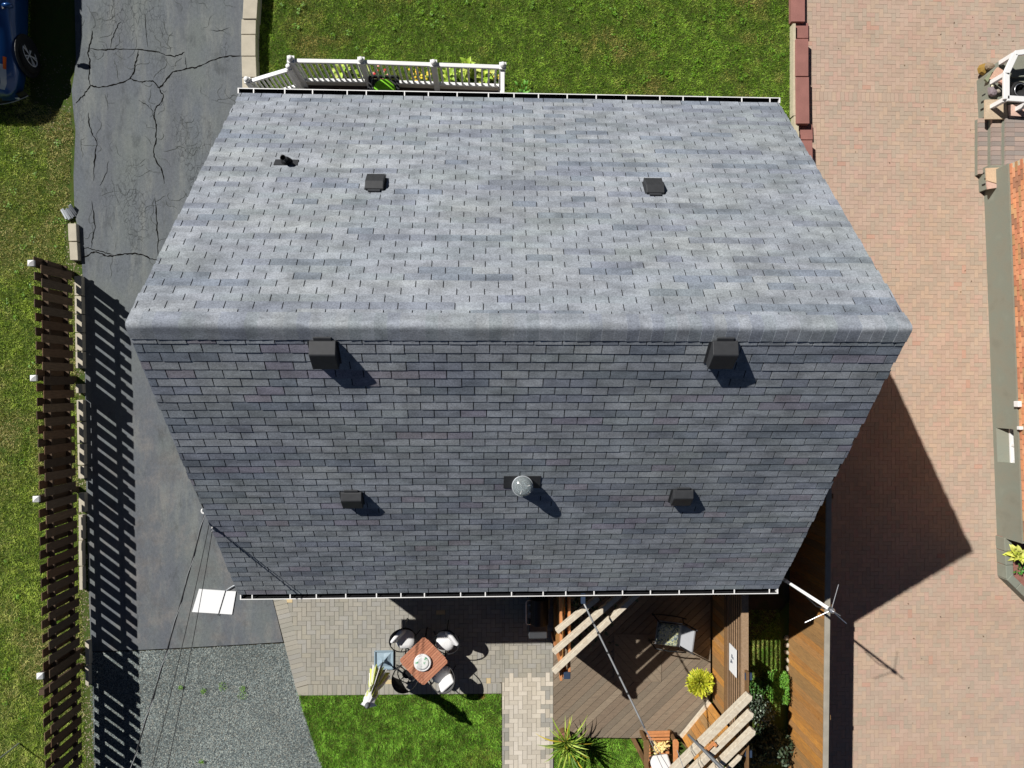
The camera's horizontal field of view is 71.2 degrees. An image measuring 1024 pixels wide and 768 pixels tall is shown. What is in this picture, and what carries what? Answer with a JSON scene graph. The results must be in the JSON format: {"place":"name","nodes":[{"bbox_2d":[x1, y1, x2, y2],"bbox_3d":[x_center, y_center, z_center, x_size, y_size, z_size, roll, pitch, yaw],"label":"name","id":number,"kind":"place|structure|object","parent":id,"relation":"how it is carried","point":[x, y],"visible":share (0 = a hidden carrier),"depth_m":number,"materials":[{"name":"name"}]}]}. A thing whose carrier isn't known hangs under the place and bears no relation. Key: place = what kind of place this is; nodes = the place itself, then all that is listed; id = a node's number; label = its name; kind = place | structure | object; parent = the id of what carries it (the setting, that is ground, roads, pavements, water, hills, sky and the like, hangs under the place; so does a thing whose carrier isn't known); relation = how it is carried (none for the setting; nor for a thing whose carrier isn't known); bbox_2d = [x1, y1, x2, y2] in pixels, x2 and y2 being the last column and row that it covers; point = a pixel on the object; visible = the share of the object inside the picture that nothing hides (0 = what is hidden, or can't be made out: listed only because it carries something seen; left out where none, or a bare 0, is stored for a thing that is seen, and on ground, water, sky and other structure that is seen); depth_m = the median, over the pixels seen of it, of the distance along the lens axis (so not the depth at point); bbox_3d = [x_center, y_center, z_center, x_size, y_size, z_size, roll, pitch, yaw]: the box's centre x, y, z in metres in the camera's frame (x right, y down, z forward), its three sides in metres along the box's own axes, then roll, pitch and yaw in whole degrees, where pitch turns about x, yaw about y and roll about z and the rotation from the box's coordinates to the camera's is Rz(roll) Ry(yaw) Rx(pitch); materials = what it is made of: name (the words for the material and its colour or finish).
{"place":"outdoors","nodes":[
{"label":"outdoors","id":0,"kind":"place"},
{"bbox_2d":[0,0,93,767],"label":"lawn","id":1,"kind":"structure","parent":0,"point":[51,24],"depth_m":14.62,"materials":[{"name":"green plant"}]},
{"bbox_2d":[0,0,39,104],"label":"parked car","id":2,"kind":"object","parent":1,"relation":"on","point":[19,58],"visible":1,"depth_m":14.00,"materials":[{"name":"blue paint"}]},
{"bbox_2d":[1,52,72,131],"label":"grass","id":3,"kind":"structure","parent":1,"relation":"on","point":[42,96],"depth_m":14.63,"materials":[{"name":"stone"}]},
{"bbox_2d":[27,257,82,767],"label":"picket fence","id":4,"kind":"object","parent":1,"relation":"on","point":[57,457],"visible":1,"depth_m":13.81,"materials":[{"name":"brown wood"}]},
{"bbox_2d":[61,204,76,219],"bbox_3d":[-9.040,-3.506,14.614,0.266,0.201,0.268,-29,91,-2],"label":"broken block","id":5,"kind":"object","parent":1,"relation":"on","point":[69,213],"depth_m":14.57,"materials":[{"name":"grey concrete"}]},
{"bbox_2d":[68,224,79,241],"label":"edging block","id":6,"kind":"structure","parent":1,"relation":"on","point":[73,233],"depth_m":14.54,"materials":[{"name":"concrete"}]},
{"bbox_2d":[69,242,80,260],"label":"edging block","id":7,"kind":"structure","parent":1,"relation":"on","point":[75,252],"depth_m":14.54,"materials":[{"name":"concrete"}]},
{"bbox_2d":[64,220,94,767],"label":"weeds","id":8,"kind":"object","parent":1,"relation":"on","point":[85,551],"visible":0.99,"depth_m":14.65,"materials":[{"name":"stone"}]},
{"bbox_2d":[74,276,84,295],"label":"edging block","id":9,"kind":"structure","parent":1,"relation":"on","point":[79,285],"depth_m":14.54,"materials":[{"name":"concrete"}]},
{"bbox_2d":[75,296,84,313],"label":"edging block","id":10,"kind":"structure","parent":1,"relation":"on","point":[79,304],"depth_m":14.54,"materials":[{"name":"concrete"}]},
{"bbox_2d":[75,315,84,332],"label":"edging block","id":11,"kind":"structure","parent":1,"relation":"on","point":[79,323],"depth_m":14.54,"materials":[{"name":"concrete"}]},
{"bbox_2d":[75,333,85,350],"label":"edging block","id":12,"kind":"structure","parent":1,"relation":"on","point":[80,341],"depth_m":14.54,"materials":[{"name":"concrete"}]},
{"bbox_2d":[76,352,85,367],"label":"edging block","id":13,"kind":"structure","parent":1,"relation":"on","point":[80,359],"depth_m":14.54,"materials":[{"name":"concrete"}]},
{"bbox_2d":[77,400,85,420],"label":"edging block","id":14,"kind":"structure","parent":1,"relation":"on","point":[81,410],"depth_m":14.54,"materials":[{"name":"concrete"}]},
{"bbox_2d":[77,422,86,442],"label":"edging block","id":15,"kind":"structure","parent":1,"relation":"on","point":[81,432],"depth_m":14.54,"materials":[{"name":"concrete"}]},
{"bbox_2d":[78,444,86,464],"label":"edging block","id":16,"kind":"structure","parent":1,"relation":"on","point":[82,454],"depth_m":14.54,"materials":[{"name":"concrete"}]},
{"bbox_2d":[79,514,85,539],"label":"edging block","id":17,"kind":"structure","parent":1,"relation":"on","point":[82,526],"depth_m":14.54,"materials":[{"name":"concrete"}]},
{"bbox_2d":[79,540,85,565],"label":"edging block","id":18,"kind":"structure","parent":1,"relation":"on","point":[82,557],"depth_m":14.54,"materials":[{"name":"concrete"}]},
{"bbox_2d":[79,565,85,589],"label":"edging block","id":19,"kind":"structure","parent":1,"relation":"on","point":[82,577],"depth_m":14.54,"materials":[{"name":"concrete"}]},
{"bbox_2d":[78,465,86,477],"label":"edging block","id":20,"kind":"structure","parent":1,"relation":"on","point":[82,471],"depth_m":14.54,"materials":[{"name":"concrete"}]},
{"bbox_2d":[79,492,87,511],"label":"edging block","id":21,"kind":"structure","parent":1,"relation":"on","point":[83,501],"depth_m":14.54,"materials":[{"name":"concrete"}]},
{"bbox_2d":[85,664,91,685],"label":"edging block","id":22,"kind":"structure","parent":1,"relation":"on","point":[88,675],"depth_m":14.54,"materials":[{"name":"concrete"}]},
{"bbox_2d":[85,639,92,664],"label":"edging block","id":23,"kind":"structure","parent":1,"relation":"on","point":[88,653],"depth_m":14.54,"materials":[{"name":"concrete"}]},
{"bbox_2d":[72,0,283,650],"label":"driveway","id":24,"kind":"structure","parent":0,"point":[156,84],"depth_m":14.70,"materials":[{"name":"grey asphalt"}]},
{"bbox_2d":[192,589,235,614],"bbox_3d":[-6.140,4.486,14.739,0.856,0.018,0.481,5,90,-2],"label":"white sheet","id":25,"kind":"object","parent":24,"relation":"on","point":[211,601],"visible":1,"depth_m":14.73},
{"bbox_2d":[90,643,321,767],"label":"gravel","id":26,"kind":"structure","parent":0,"point":[238,680],"depth_m":14.75,"materials":[{"name":"grey gravel"}]},
{"bbox_2d":[297,690,502,767],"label":"lawn","id":27,"kind":"structure","parent":0,"point":[497,726],"depth_m":14.93,"materials":[{"name":"green plant"}]},
{"bbox_2d":[273,596,553,767],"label":"patio","id":28,"kind":"structure","parent":0,"point":[332,646],"depth_m":14.94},
{"bbox_2d":[361,650,392,708],"bbox_3d":[-2.600,5.727,13.766,0.422,2.227,0.433,0,90,-2],"label":"patio umbrella","id":29,"kind":"object","parent":28,"relation":"on","point":[381,666],"visible":1,"depth_m":13.88,"materials":[{"name":"beige fabric"}]},
{"bbox_2d":[389,618,419,651],"bbox_3d":[-2.189,5.129,14.529,0.532,0.743,0.544,-44,92,-2],"label":"hoop chair","id":30,"kind":"object","parent":28,"relation":"on","point":[394,633],"visible":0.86,"depth_m":14.30,"materials":[{"name":"grey fabric"}]},
{"bbox_2d":[390,629,414,648],"bbox_3d":[-2.165,5.143,14.338,0.459,0.294,0.423,42,88,-2],"label":"cushion","id":31,"kind":"object","parent":30,"relation":"on","point":[403,639],"visible":0.94,"depth_m":14.40,"materials":[{"name":"white fabric"}]},
{"bbox_2d":[391,664,418,693],"bbox_3d":[-2.139,5.879,14.530,0.544,0.743,0.532,-40,92,-2],"label":"hoop chair","id":32,"kind":"object","parent":28,"relation":"on","point":[398,686],"visible":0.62,"depth_m":14.32,"materials":[{"name":"black metal"}]},
{"bbox_2d":[400,627,446,684],"bbox_3d":[-1.767,5.503,14.555,0.708,0.723,0.702,-43,92,-2],"label":"patio table","id":33,"kind":"object","parent":28,"relation":"on","point":[438,658],"visible":0.88,"depth_m":14.20,"materials":[{"name":"brown wood"}]},
{"bbox_2d":[414,654,430,671],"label":"plate","id":34,"kind":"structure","parent":33,"relation":"on","point":[422,662],"depth_m":14.13,"materials":[{"name":"white ceramic"}]},
{"bbox_2d":[429,652,455,693],"bbox_3d":[-1.412,5.902,14.560,0.532,0.743,0.544,-37,91,-2],"label":"hoop chair","id":35,"kind":"object","parent":28,"relation":"on","point":[450,688],"visible":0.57,"depth_m":14.27,"materials":[{"name":"black metal"}]},
{"bbox_2d":[432,665,453,692],"bbox_3d":[-1.419,5.885,14.369,0.423,0.294,0.459,-42,92,-2],"label":"cushion","id":36,"kind":"object","parent":35,"relation":"on","point":[443,677],"visible":0.87,"depth_m":14.43,"materials":[{"name":"white fabric"}]},
{"bbox_2d":[433,620,459,654],"bbox_3d":[-1.323,5.182,14.565,0.544,0.743,0.532,-31,91,-2],"label":"hoop chair","id":37,"kind":"object","parent":28,"relation":"on","point":[456,637],"visible":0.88,"depth_m":14.37,"materials":[{"name":"grey fabric"}]},
{"bbox_2d":[436,631,458,650],"bbox_3d":[-1.333,5.195,14.373,0.459,0.294,0.423,-36,91,-2],"label":"cushion","id":38,"kind":"object","parent":37,"relation":"on","point":[446,641],"visible":0.94,"depth_m":14.43,"materials":[{"name":"white fabric"}]},
{"bbox_2d":[526,596,547,638],"bbox_3d":[0.478,4.648,14.476,0.459,1.067,0.818,0,90,-2],"label":"grill","id":39,"kind":"object","parent":28,"relation":"on","point":[537,624],"visible":0.89,"depth_m":14.04,"materials":[{"name":"black metal"}]},
{"bbox_2d":[551,595,639,680],"bbox_3d":[0.988,4.055,13.902,1.625,2.295,2.194,40,88,-2],"label":"pergola","id":40,"kind":"object","parent":28,"relation":"on","point":[560,640],"visible":0.65,"depth_m":12.80,"materials":[{"name":"brown wood"}]},
{"bbox_2d":[565,596,637,650],"bbox_3d":[1.669,4.041,14.071,1.386,1.719,1.976,0,90,-2],"label":"climbing vine","id":41,"kind":"object","parent":40,"relation":"on","point":[577,621],"visible":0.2,"depth_m":13.69,"materials":[{"name":"green plant"}]},
{"bbox_2d":[92,567,789,767],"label":"ground","id":42,"kind":"structure","parent":0,"point":[779,601],"depth_m":15.28,"materials":[{"name":"soil"}]},
{"bbox_2d":[125,88,912,599],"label":"house","id":43,"kind":"structure","parent":42,"relation":"on","point":[439,344],"depth_m":9.62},
{"bbox_2d":[152,526,208,767],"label":"overhead wire","id":44,"kind":"object","parent":43,"relation":"attached to","point":[181,648],"visible":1,"depth_m":10.29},
{"bbox_2d":[581,593,644,727],"bbox_3d":[1.645,4.602,11.922,0.133,0.525,2.298,-24,91,-2],"label":"shade cable","id":45,"kind":"object","parent":43,"relation":"attached to","point":[602,641],"visible":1,"depth_m":11.96,"materials":[{"name":"metal"}]},
{"bbox_2d":[783,578,846,623],"bbox_3d":[4.686,3.385,11.755,0.866,2.346,0.610,0,90,-2],"label":"roof antenna","id":46,"kind":"object","parent":43,"relation":"attached to","point":[831,610],"visible":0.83,"depth_m":11.20,"materials":[{"name":"white paint"}]},
{"bbox_2d":[984,158,1023,543],"bbox_3d":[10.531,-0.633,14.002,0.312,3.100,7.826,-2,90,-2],"label":"brick house","id":47,"kind":"structure","parent":42,"relation":"on","point":[1004,214],"depth_m":14.94,"materials":[{"name":"orange"}]},
{"bbox_2d":[1009,429,1014,462],"bbox_3d":[10.586,1.298,15.008,0.075,0.309,0.730,-2,90,-2],"label":"window","id":48,"kind":"structure","parent":47,"relation":"in","point":[1011,434],"depth_m":15.12,"materials":[{"name":"grey"}]},
{"bbox_2d":[258,0,790,121],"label":"lawn","id":49,"kind":"structure","parent":0,"point":[509,22],"depth_m":15.08,"materials":[{"name":"green plant"}]},
{"bbox_2d":[241,35,258,60],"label":"wall block","id":50,"kind":"structure","parent":49,"relation":"on","point":[249,45],"depth_m":14.56,"materials":[{"name":"concrete"}]},
{"bbox_2d":[241,19,259,38],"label":"wall block","id":51,"kind":"structure","parent":49,"relation":"on","point":[250,26],"depth_m":14.56,"materials":[{"name":"concrete"}]},
{"bbox_2d":[242,57,259,77],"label":"wall block","id":52,"kind":"structure","parent":49,"relation":"on","point":[250,67],"depth_m":14.56,"materials":[{"name":"concrete"}]},
{"bbox_2d":[243,0,261,24],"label":"wall block","id":53,"kind":"structure","parent":49,"relation":"on","point":[252,9],"depth_m":14.53,"materials":[{"name":"concrete"}]},
{"bbox_2d":[332,64,352,78],"bbox_3d":[-3.503,-6.419,14.661,0.476,0.418,0.432,-43,92,-2],"label":"hosta","id":54,"kind":"object","parent":49,"relation":"on","point":[340,72],"visible":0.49,"depth_m":14.59,"materials":[{"name":"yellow plant"}]},
{"bbox_2d":[243,55,505,92],"bbox_3d":[-2.646,-5.285,14.076,5.017,1.662,1.676,0,90,-2],"label":"porch","id":55,"kind":"object","parent":49,"relation":"on","point":[293,70],"visible":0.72,"depth_m":13.86,"materials":[{"name":"white wood"}]},
{"bbox_2d":[368,75,398,90],"bbox_3d":[-2.510,-5.791,14.198,0.600,0.530,0.540,0,90,-2],"label":"porch chair","id":56,"kind":"object","parent":55,"relation":"on","point":[371,82],"visible":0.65,"depth_m":14.01,"materials":[{"name":"black wicker"}]},
{"bbox_2d":[373,79,394,90],"bbox_3d":[-2.502,-5.761,14.005,0.430,0.108,0.430,0,90,-2],"label":"cushion","id":57,"kind":"object","parent":56,"relation":"on","point":[383,84],"visible":0.45,"depth_m":13.96,"materials":[{"name":"green fabric"}]},
{"bbox_2d":[442,68,457,81],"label":"hosta","id":58,"kind":"object","parent":49,"relation":"on","point":[451,72],"visible":0.52,"depth_m":14.70,"materials":[{"name":"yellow plant"}]},
{"bbox_2d":[459,56,476,80],"bbox_3d":[-0.906,-6.462,14.728,0.380,0.502,0.466,0,90,-2],"label":"hosta","id":59,"kind":"object","parent":49,"relation":"on","point":[466,61],"visible":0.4,"depth_m":14.61,"materials":[{"name":"green plant"}]},
{"bbox_2d":[473,69,494,82],"bbox_3d":[-0.592,-6.334,14.790,0.445,0.394,0.420,14,89,-2],"label":"hosta","id":60,"kind":"object","parent":49,"relation":"on","point":[478,76],"visible":0.65,"depth_m":14.72,"materials":[{"name":"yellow plant"}]},
{"bbox_2d":[554,738,653,767],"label":"grass","id":61,"kind":"structure","parent":0,"point":[599,758],"depth_m":15.09,"materials":[{"name":"green plant"}]},
{"bbox_2d":[554,602,788,767],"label":"lawn","id":62,"kind":"structure","parent":0,"point":[781,719],"depth_m":15.24,"materials":[{"name":"green plant"}]},
{"bbox_2d":[558,727,570,740],"bbox_3d":[1.070,7.261,14.865,0.260,0.370,0.260,0,90,-2],"label":"plant pot","id":63,"kind":"object","parent":62,"relation":"on","point":[561,730],"visible":0.39,"depth_m":14.70,"materials":[{"name":"brown ceramic"}]},
{"bbox_2d":[537,717,591,767],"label":"spiky plant","id":64,"kind":"object","parent":63,"relation":"in","point":[564,746],"visible":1,"depth_m":14.31,"materials":[{"name":"green plant"}]},
{"bbox_2d":[553,595,710,737],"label":"wooden deck","id":65,"kind":"structure","parent":62,"relation":"on","point":[593,691],"depth_m":14.96,"materials":[{"name":"brown wood"}]},
{"bbox_2d":[648,613,697,654],"bbox_3d":[3.280,5.121,14.628,0.801,0.719,0.587,8,90,-2],"label":"lounge chair","id":66,"kind":"object","parent":65,"relation":"on","point":[686,637],"visible":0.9,"depth_m":14.53,"materials":[{"name":"grey fabric"}]},
{"bbox_2d":[656,623,679,646],"bbox_3d":[3.173,5.106,14.572,0.440,0.105,0.440,8,90,-2],"label":"cushion","id":67,"kind":"object","parent":66,"relation":"on","point":[667,634],"visible":0.97,"depth_m":14.52,"materials":[{"name":"fabric"}]},
{"bbox_2d":[680,700,736,767],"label":"corner screen","id":68,"kind":"object","parent":65,"relation":"on","point":[705,718],"visible":0.49,"depth_m":14.59,"materials":[{"name":"brown wood"}]},
{"bbox_2d":[639,729,678,767],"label":"garden armchair","id":69,"kind":"object","parent":62,"relation":"on","point":[667,734],"visible":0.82,"depth_m":14.69,"materials":[{"name":"orange wood"}]},
{"bbox_2d":[649,754,670,767],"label":"cushion","id":70,"kind":"object","parent":69,"relation":"on","point":[654,762],"visible":0.94,"depth_m":14.48,"materials":[{"name":"white fabric"}]},
{"bbox_2d":[652,741,669,753],"bbox_3d":[3.046,7.425,14.639,0.406,0.104,0.245,-9,90,-2],"label":"cloth","id":71,"kind":"object","parent":69,"relation":"on","point":[661,746],"visible":0.91,"depth_m":14.63,"materials":[{"name":"yellow fabric"}]},
{"bbox_2d":[669,670,755,767],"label":"garden pergola","id":72,"kind":"object","parent":62,"relation":"on","point":[738,746],"visible":0.97,"depth_m":12.98,"materials":[{"name":"brown wood"}]},
{"bbox_2d":[687,734,723,767],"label":"metal pole","id":73,"kind":"object","parent":72,"relation":"attached to","point":[715,761],"visible":1,"depth_m":12.76,"materials":[{"name":"grey metal"}]},
{"bbox_2d":[711,594,751,757],"bbox_3d":[4.298,4.999,14.177,0.167,2.020,3.828,0,90,-2],"label":"slatted screen","id":74,"kind":"object","parent":62,"relation":"on","point":[722,695],"visible":0.53,"depth_m":14.12,"materials":[{"name":"brown wood"}]},
{"bbox_2d":[729,643,736,677],"bbox_3d":[4.247,5.311,13.754,0.015,0.380,0.520,0,90,-2],"label":"notice","id":75,"kind":"object","parent":74,"relation":"attached to","point":[732,659],"visible":1,"depth_m":13.70,"materials":[{"name":"white paper"}]},
{"bbox_2d":[731,739,766,767],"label":"feathery shrub","id":76,"kind":"object","parent":62,"relation":"on","point":[756,760],"visible":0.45,"depth_m":14.76,"materials":[{"name":"green plant"}]},
{"bbox_2d":[749,673,768,700],"bbox_3d":[5.175,6.457,15.055,0.502,0.349,0.506,41,88,-2],"label":"leafy shrub","id":77,"kind":"object","parent":62,"relation":"on","point":[759,688],"visible":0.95,"depth_m":15.05,"materials":[{"name":"green plant"}]},
{"bbox_2d":[749,692,776,727],"bbox_3d":[5.143,6.773,14.753,0.653,0.943,0.608,0,90,-2],"label":"feathery shrub","id":78,"kind":"object","parent":62,"relation":"on","point":[760,709],"visible":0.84,"depth_m":14.70,"materials":[{"name":"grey plant"}]},
{"bbox_2d":[751,718,793,767],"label":"feathery shrub","id":79,"kind":"object","parent":62,"relation":"on","point":[772,743],"visible":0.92,"depth_m":14.79,"materials":[{"name":"green plant"}]},
{"bbox_2d":[766,669,789,705],"bbox_3d":[5.567,6.334,15.008,0.386,0.475,0.645,0,90,-2],"label":"clipped shrub","id":80,"kind":"object","parent":62,"relation":"on","point":[778,690],"visible":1,"depth_m":14.84,"materials":[{"name":"green plant"}]},
{"bbox_2d":[749,610,781,715],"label":"grass","id":81,"kind":"structure","parent":0,"point":[762,648],"depth_m":15.23,"materials":[{"name":"green plant"}]},
{"bbox_2d":[799,125,812,139],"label":"coping slab","id":82,"kind":"structure","parent":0,"point":[805,132],"depth_m":15.21,"materials":[{"name":"concrete"}]},
{"bbox_2d":[804,0,1023,767],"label":"paved driveway","id":83,"kind":"structure","parent":0,"point":[913,514],"depth_m":15.38,"materials":[{"name":"beige brick"}]},
{"bbox_2d":[790,24,798,135],"bbox_3d":[6.000,-5.704,15.209,0.126,0.180,3.839,-1,90,-2],"label":"mortar strip","id":84,"kind":"object","parent":83,"relation":"on","point":[792,75],"visible":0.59,"depth_m":15.14,"materials":[{"name":"beige concrete"}]},
{"bbox_2d":[789,0,804,24],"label":"coping slab","id":85,"kind":"structure","parent":83,"relation":"on","point":[796,11],"depth_m":15.13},
{"bbox_2d":[795,39,807,76],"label":"coping slab","id":86,"kind":"structure","parent":83,"relation":"on","point":[801,57],"depth_m":15.07,"materials":[{"name":"concrete"}]},
{"bbox_2d":[795,23,807,38],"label":"coping slab","id":87,"kind":"structure","parent":83,"relation":"on","point":[801,30],"depth_m":15.22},
{"bbox_2d":[795,77,808,125],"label":"coping slab","id":88,"kind":"structure","parent":83,"relation":"on","point":[802,100],"depth_m":15.07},
{"bbox_2d":[801,140,812,158],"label":"coping slab","id":89,"kind":"structure","parent":83,"relation":"on","point":[808,145],"depth_m":15.07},
{"bbox_2d":[787,486,832,767],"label":"board fence","id":90,"kind":"object","parent":83,"relation":"on","point":[809,716],"visible":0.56,"depth_m":14.19,"materials":[{"name":"brown wood"}]},
{"bbox_2d":[978,165,1002,191],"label":"stone pier","id":91,"kind":"structure","parent":83,"relation":"on","point":[987,179],"depth_m":15.08,"materials":[{"name":"beige stone"}]},
{"bbox_2d":[974,118,1023,175],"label":"entry steps","id":92,"kind":"structure","parent":83,"relation":"on","point":[999,142],"depth_m":15.15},
{"bbox_2d":[977,61,1023,119],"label":"stone planter","id":93,"kind":"object","parent":83,"relation":"on","point":[985,100],"visible":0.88,"depth_m":15.09,"materials":[{"name":"beige stone"}]},
{"bbox_2d":[990,49,1023,110],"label":"white railing","id":94,"kind":"object","parent":93,"relation":"on","point":[1009,60],"visible":1,"depth_m":14.62,"materials":[{"name":"paint"}]},
{"bbox_2d":[1010,81,1023,102],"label":"tyre planter","id":95,"kind":"object","parent":93,"relation":"on","point":[1017,88],"visible":0.72,"depth_m":14.94,"materials":[{"name":"rubber"}]},
{"bbox_2d":[995,535,1023,601],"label":"block planter","id":96,"kind":"object","parent":83,"relation":"on","point":[1009,578],"visible":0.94,"depth_m":15.28,"materials":[{"name":"grey concrete"}]},
{"bbox_2d":[1003,544,1023,564],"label":"hosta","id":97,"kind":"object","parent":96,"relation":"on","point":[1015,553],"visible":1,"depth_m":15.04,"materials":[{"name":"yellow plant"}]},
{"bbox_2d":[1006,56,1023,78],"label":"porch slab","id":98,"kind":"structure","parent":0,"point":[1017,70],"depth_m":15.03,"materials":[{"name":"beige concrete"}]},
{"bbox_3d":[3.862,6.146,14.880,0.320,0.265,0.320,0,90,-2],"label":"plant pot","id":99,"kind":"object","parent":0,"visible":0},
{"bbox_2d":[685,667,714,698],"bbox_3d":[3.859,6.144,14.623,0.618,0.404,0.606,0,90,-2],"label":"spiky plant","id":100,"kind":"object","parent":99,"relation":"in","point":[703,688],"visible":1,"depth_m":14.61,"materials":[{"name":"yellow plant"}]},
{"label":"service mast","id":101,"kind":"object","parent":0,"visible":0},
{"bbox_2d":[130,515,204,767],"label":"overhead wire","id":102,"kind":"object","parent":101,"relation":"attached to","point":[144,724],"visible":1,"depth_m":10.27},
{"bbox_2d":[167,534,211,767],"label":"overhead wire","id":103,"kind":"object","parent":101,"relation":"attached to","point":[190,653],"visible":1,"depth_m":10.32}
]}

